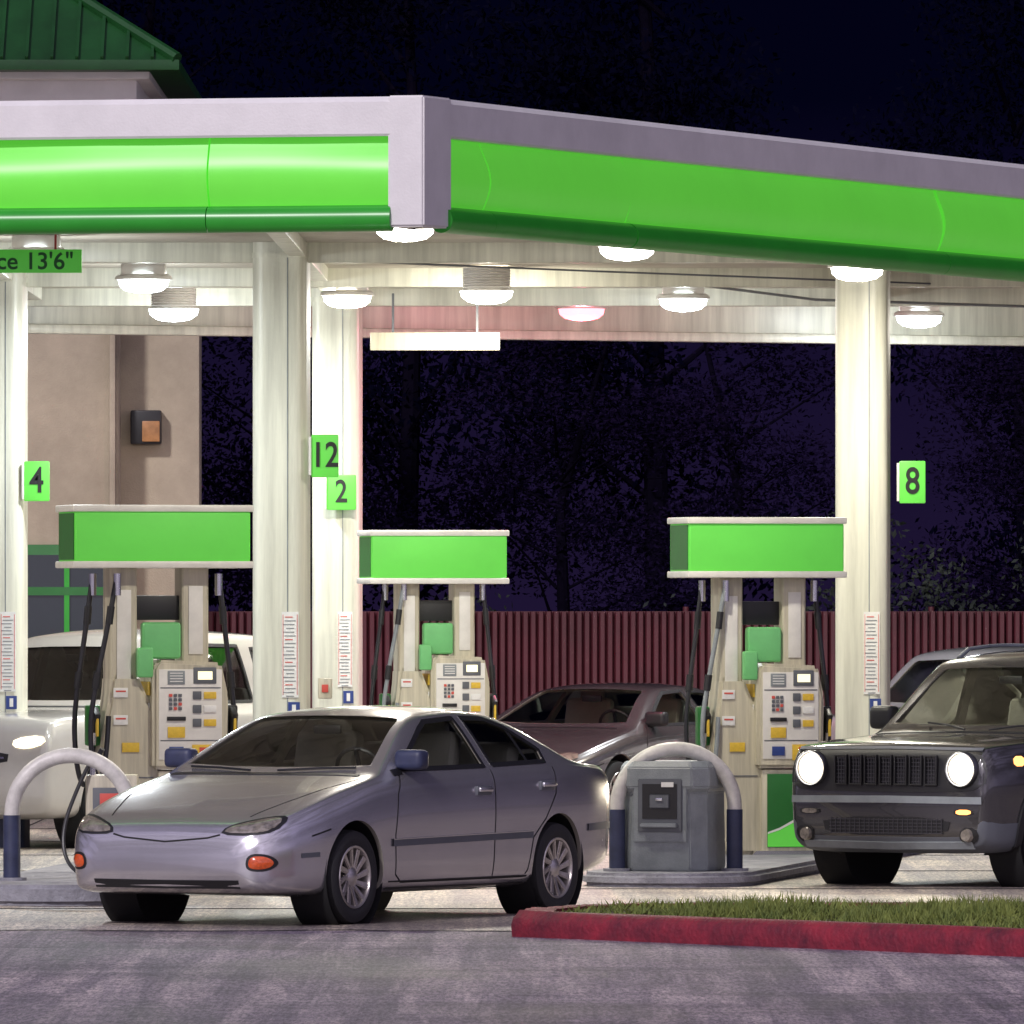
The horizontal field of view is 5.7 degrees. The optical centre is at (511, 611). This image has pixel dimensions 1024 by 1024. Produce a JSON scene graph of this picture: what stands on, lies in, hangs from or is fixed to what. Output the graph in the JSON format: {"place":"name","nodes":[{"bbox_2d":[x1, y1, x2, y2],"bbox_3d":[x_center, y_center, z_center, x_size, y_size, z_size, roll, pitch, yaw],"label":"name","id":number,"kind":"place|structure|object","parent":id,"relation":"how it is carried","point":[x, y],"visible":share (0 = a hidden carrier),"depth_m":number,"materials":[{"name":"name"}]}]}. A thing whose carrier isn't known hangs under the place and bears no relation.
{"place":"outdoors","nodes":[
{"label":"outdoors","id":0,"kind":"place"},
{"bbox_2d":[357,530,508,719],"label":"fuel pump","id":1,"kind":"object","parent":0,"point":[406,563],"visible":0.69,"depth_m":87.81,"materials":[{"name":"green plastic"}]},
{"bbox_2d":[0,931,1023,1023],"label":"road","id":2,"kind":"structure","parent":0,"point":[276,977],"depth_m":54.02,"materials":[{"name":"grey asphalt"}]},
{"bbox_2d":[511,891,1023,956],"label":"grass verge","id":3,"kind":"object","parent":2,"relation":"on","point":[987,927],"depth_m":60.14,"materials":[{"name":"plant"}]},
{"bbox_2d":[0,819,1023,930],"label":"forecourt pavement","id":4,"kind":"structure","parent":0,"point":[44,849],"depth_m":69.42,"materials":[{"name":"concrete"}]},
{"bbox_2d":[0,273,29,847],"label":"canopy column","id":5,"kind":"object","parent":4,"relation":"on","point":[16,439],"visible":0.71,"depth_m":84.69,"materials":[{"name":"paint"}]},
{"bbox_2d":[5,282,5,711],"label":"cladding seam","id":6,"kind":"object","parent":5,"relation":"attached to","point":[5,461],"visible":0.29,"depth_m":84.68,"materials":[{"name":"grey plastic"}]},
{"bbox_2d":[0,612,16,708],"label":"notice sheet","id":7,"kind":"object","parent":5,"relation":"attached to","point":[7,651],"visible":1,"depth_m":84.67,"materials":[{"name":"white paper"}]},
{"bbox_2d":[22,461,49,500],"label":"pump number sign","id":8,"kind":"object","parent":5,"relation":"attached to","point":[35,480],"visible":1,"depth_m":84.67,"materials":[{"name":"green plastic"}]},
{"bbox_2d":[0,862,102,905],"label":"pump island","id":9,"kind":"structure","parent":4,"relation":"on","point":[55,885],"depth_m":67.92,"materials":[{"name":"concrete"}]},
{"bbox_2d":[0,748,131,880],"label":"bollard","id":10,"kind":"object","parent":9,"relation":"on","point":[110,770],"visible":0.69,"depth_m":68.95,"materials":[{"name":"metal"}]},
{"bbox_2d":[61,747,138,872],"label":"air hose stand","id":11,"kind":"object","parent":9,"relation":"on","point":[100,788],"visible":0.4,"depth_m":71.06,"materials":[{"name":"grey plastic"}]},
{"bbox_2d":[55,505,253,787],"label":"fuel pump","id":12,"kind":"object","parent":9,"relation":"on","point":[146,719],"visible":0.84,"depth_m":74.79,"materials":[{"name":"green plastic"}]},
{"bbox_2d":[0,0,201,637],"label":"convenience store","id":13,"kind":"structure","parent":4,"relation":"on","point":[114,419],"depth_m":99.00,"materials":[{"name":"paint"}]},
{"bbox_2d":[28,545,102,637],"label":"windows","id":14,"kind":"structure","parent":13,"relation":"in","point":[57,597],"depth_m":98.91,"materials":[{"name":"grey glass"}]},
{"bbox_2d":[0,628,252,847],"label":"white suv","id":15,"kind":"object","parent":4,"relation":"on","point":[41,724],"visible":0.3,"depth_m":84.65,"materials":[{"name":"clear metal"}]},
{"bbox_2d":[252,242,309,719],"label":"shaft","id":16,"kind":"object","parent":4,"relation":"on","point":[270,431],"visible":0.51,"depth_m":78.90,"materials":[{"name":"paint"}]},
{"bbox_2d":[287,257,287,710],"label":"cladding seam","id":17,"kind":"object","parent":16,"relation":"attached to","point":[287,444],"visible":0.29,"depth_m":78.88,"materials":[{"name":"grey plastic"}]},
{"bbox_2d":[282,612,299,710],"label":"notice sheet","id":18,"kind":"object","parent":16,"relation":"attached to","point":[290,654],"visible":0.97,"depth_m":78.87,"materials":[{"name":"white paper"}]},
{"bbox_2d":[309,435,338,476],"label":"pump number sign","id":19,"kind":"object","parent":16,"relation":"attached to","point":[323,455],"visible":1,"depth_m":78.83,"materials":[{"name":"green plastic"}]},
{"bbox_2d":[0,95,1023,345],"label":"station canopy","id":20,"kind":"object","parent":16,"relation":"on","point":[754,235],"visible":0.98,"depth_m":71.30,"materials":[{"name":"metal"}]},
{"bbox_2d":[8,235,63,248],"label":"canopy lamp","id":21,"kind":"object","parent":20,"relation":"attached to","point":[32,241],"visible":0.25,"depth_m":77.12,"materials":[{"name":"white metal"}]},
{"bbox_2d":[0,234,81,272],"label":"clearance sign","id":22,"kind":"object","parent":20,"relation":"hanging from","point":[55,260],"visible":1,"depth_m":67.73,"materials":[{"name":"green metal"}]},
{"bbox_2d":[115,263,171,292],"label":"canopy lamp","id":23,"kind":"object","parent":20,"relation":"attached to","point":[143,277],"visible":1,"depth_m":83.22,"materials":[{"name":"white"}]},
{"bbox_2d":[148,287,198,321],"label":"canopy lamp","id":24,"kind":"object","parent":20,"relation":"attached to","point":[173,304],"visible":0.91,"depth_m":89.13,"materials":[{"name":"white"}]},
{"bbox_2d":[320,287,374,307],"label":"canopy lamp","id":25,"kind":"object","parent":20,"relation":"attached to","point":[348,297],"visible":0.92,"depth_m":87.43,"materials":[{"name":"white"}]},
{"bbox_2d":[377,227,433,241],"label":"canopy lamp","id":26,"kind":"object","parent":20,"relation":"attached to","point":[401,235],"visible":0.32,"depth_m":71.66,"materials":[{"name":"white"}]},
{"bbox_2d":[370,293,499,349],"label":"hanging rail sign","id":27,"kind":"object","parent":20,"relation":"hanging from","point":[393,340],"visible":0.96,"depth_m":85.17,"materials":[{"name":"grey plastic"}]},
{"bbox_2d":[460,265,512,304],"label":"canopy lamp","id":28,"kind":"object","parent":20,"relation":"attached to","point":[486,286],"visible":0.95,"depth_m":84.14,"materials":[{"name":"white"}]},
{"bbox_2d":[555,306,607,320],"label":"canopy lamp","id":29,"kind":"object","parent":20,"relation":"attached to","point":[581,313],"visible":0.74,"depth_m":91.14,"materials":[{"name":"white"}]},
{"bbox_2d":[598,246,653,260],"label":"canopy lamp","id":30,"kind":"object","parent":20,"relation":"attached to","point":[622,254],"visible":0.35,"depth_m":75.56,"materials":[{"name":"white"}]},
{"bbox_2d":[656,287,709,311],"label":"canopy lamp","id":31,"kind":"object","parent":20,"relation":"attached to","point":[683,299],"visible":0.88,"depth_m":88.32,"materials":[{"name":"white"}]},
{"bbox_2d":[827,266,882,280],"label":"canopy lamp","id":32,"kind":"object","parent":20,"relation":"attached to","point":[850,274],"visible":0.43,"depth_m":80.25,"materials":[{"name":"white"}]},
{"bbox_2d":[893,306,944,327],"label":"canopy lamp","id":33,"kind":"object","parent":20,"relation":"attached to","point":[918,316],"visible":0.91,"depth_m":93.42,"materials":[{"name":"white"}]},
{"bbox_2d":[311,288,361,707],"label":"canopy column","id":34,"kind":"object","parent":4,"relation":"on","point":[326,420],"visible":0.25,"depth_m":90.10,"materials":[{"name":"paint"}]},
{"bbox_2d":[318,678,331,698],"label":"emergency stop box","id":35,"kind":"object","parent":34,"relation":"attached to","point":[324,688],"visible":1,"depth_m":78.86,"materials":[{"name":"white plastic"}]},
{"bbox_2d":[324,475,355,509],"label":"pump number sign","id":36,"kind":"object","parent":34,"relation":"attached to","point":[339,492],"visible":0.91,"depth_m":89.97,"materials":[{"name":"green plastic"}]},
{"bbox_2d":[342,308,342,705],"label":"cladding seam","id":37,"kind":"object","parent":34,"relation":"attached to","point":[342,471],"visible":0.29,"depth_m":90.08,"materials":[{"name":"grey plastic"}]},
{"bbox_2d":[338,612,353,702],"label":"notice sheet","id":38,"kind":"object","parent":34,"relation":"attached to","point":[344,649],"visible":1,"depth_m":90.07,"materials":[{"name":"white paper"}]},
{"bbox_2d":[74,705,609,924],"bbox_3d":[-1.050,1.301,65.502,1.891,1.402,4.560,0,0,29],"label":"silver sedan","id":39,"kind":"object","parent":4,"relation":"on","point":[336,815],"visible":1,"depth_m":64.56,"materials":[{"name":"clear metal"}]},
{"bbox_2d":[497,682,783,800],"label":"grey coupe","id":40,"kind":"object","parent":4,"relation":"on","point":[609,729],"visible":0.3,"depth_m":92.59,"materials":[{"name":"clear metal"}]},
{"bbox_2d":[583,853,919,887],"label":"pump island","id":41,"kind":"structure","parent":4,"relation":"on","point":[766,868],"depth_m":72.69,"materials":[{"name":"concrete"}]},
{"bbox_2d":[620,760,724,871],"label":"trash bin","id":42,"kind":"object","parent":41,"relation":"on","point":[674,817],"visible":1,"depth_m":72.94,"materials":[{"name":"grey plastic"}]},
{"bbox_2d":[603,742,748,870],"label":"bollard","id":43,"kind":"object","parent":41,"relation":"on","point":[734,830],"visible":1,"depth_m":73.06,"materials":[{"name":"metal"}]},
{"bbox_2d":[667,517,846,854],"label":"fuel pump","id":44,"kind":"object","parent":41,"relation":"on","point":[754,718],"visible":0.81,"depth_m":78.01,"materials":[{"name":"green plastic"}]},
{"bbox_2d":[835,270,890,738],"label":"canopy column","id":45,"kind":"object","parent":4,"relation":"on","point":[851,446],"visible":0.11,"depth_m":82.10,"materials":[{"name":"metal"}]},
{"bbox_2d":[869,280,869,734],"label":"cladding seam","id":46,"kind":"object","parent":45,"relation":"attached to","point":[869,475],"visible":0.29,"depth_m":82.08,"materials":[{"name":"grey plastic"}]},
{"bbox_2d":[864,612,880,707],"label":"notice sheet","id":47,"kind":"object","parent":45,"relation":"attached to","point":[871,652],"visible":0.98,"depth_m":82.07,"materials":[{"name":"white paper"}]},
{"bbox_2d":[897,461,925,502],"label":"pump number sign","id":48,"kind":"object","parent":45,"relation":"attached to","point":[911,481],"visible":1,"depth_m":82.08,"materials":[{"name":"green plastic"}]},
{"bbox_2d":[792,643,1023,886],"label":"compact suv","id":49,"kind":"object","parent":4,"relation":"on","point":[935,764],"visible":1,"depth_m":72.63,"materials":[{"name":"grey metal"}]},
{"bbox_2d":[831,647,1023,739],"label":"silver suv","id":50,"kind":"object","parent":4,"relation":"on","point":[910,676],"visible":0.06,"depth_m":94.42,"materials":[{"name":"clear metal"}]},
{"bbox_2d":[96,0,1023,610],"label":"sky","id":51,"kind":"structure","parent":0,"point":[837,51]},
{"bbox_2d":[636,594,674,606],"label":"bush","id":52,"kind":"object","parent":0,"point":[646,603],"visible":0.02,"depth_m":101.50,"materials":[{"name":"green plant"}]},
{"label":"ground","id":53,"kind":"structure","parent":0,"visible":0},
{"bbox_2d":[202,336,450,610],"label":"tree","id":54,"kind":"object","parent":53,"relation":"on","point":[396,524],"visible":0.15,"depth_m":104.10,"materials":[{"name":"black plant"}]},
{"bbox_2d":[215,0,615,610],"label":"tree","id":55,"kind":"object","parent":53,"relation":"on","point":[408,432],"visible":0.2,"depth_m":113.17,"materials":[{"name":"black plant"}]},
{"bbox_2d":[429,587,512,610],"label":"bush","id":56,"kind":"object","parent":53,"relation":"on","point":[490,608],"depth_m":101.70,"materials":[{"name":"green plant"}]},
{"bbox_2d":[402,340,741,610],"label":"tree","id":57,"kind":"object","parent":53,"relation":"on","point":[561,542],"visible":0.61,"depth_m":105.30,"materials":[{"name":"black plant"}]},
{"bbox_2d":[208,607,1023,714],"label":"slat fence","id":58,"kind":"object","parent":53,"relation":"on","point":[533,652],"visible":0.16,"depth_m":99.94,"materials":[{"name":"red wood"}]},
{"bbox_2d":[360,0,979,610],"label":"tree","id":59,"kind":"object","parent":53,"relation":"on","point":[650,82],"visible":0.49,"depth_m":110.67,"materials":[{"name":"black plant"}]},
{"bbox_2d":[574,342,893,610],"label":"tree","id":60,"kind":"object","parent":53,"relation":"on","point":[737,489],"visible":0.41,"depth_m":104.28,"materials":[{"name":"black plant"}]},
{"bbox_2d":[805,504,972,610],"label":"bush","id":61,"kind":"object","parent":53,"relation":"on","point":[898,586],"visible":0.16,"depth_m":101.54,"materials":[{"name":"green plant"}]},
{"bbox_2d":[811,0,1023,610],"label":"tree","id":62,"kind":"object","parent":53,"relation":"on","point":[1016,131],"visible":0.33,"depth_m":111.26,"materials":[{"name":"black plant"}]},
{"bbox_2d":[890,521,1023,610],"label":"bush","id":63,"kind":"object","parent":53,"relation":"on","point":[972,604],"visible":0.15,"depth_m":101.58,"materials":[{"name":"green plant"}]},
{"bbox_2d":[895,345,1023,610],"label":"tree","id":64,"kind":"object","parent":53,"relation":"on","point":[1010,387],"visible":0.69,"depth_m":105.46,"materials":[{"name":"black plant"}]},
{"bbox_2d":[950,0,1023,454],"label":"tree","id":65,"kind":"object","parent":53,"relation":"on","point":[1013,101],"visible":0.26,"depth_m":113.92,"materials":[{"name":"black plant"}]}
]}

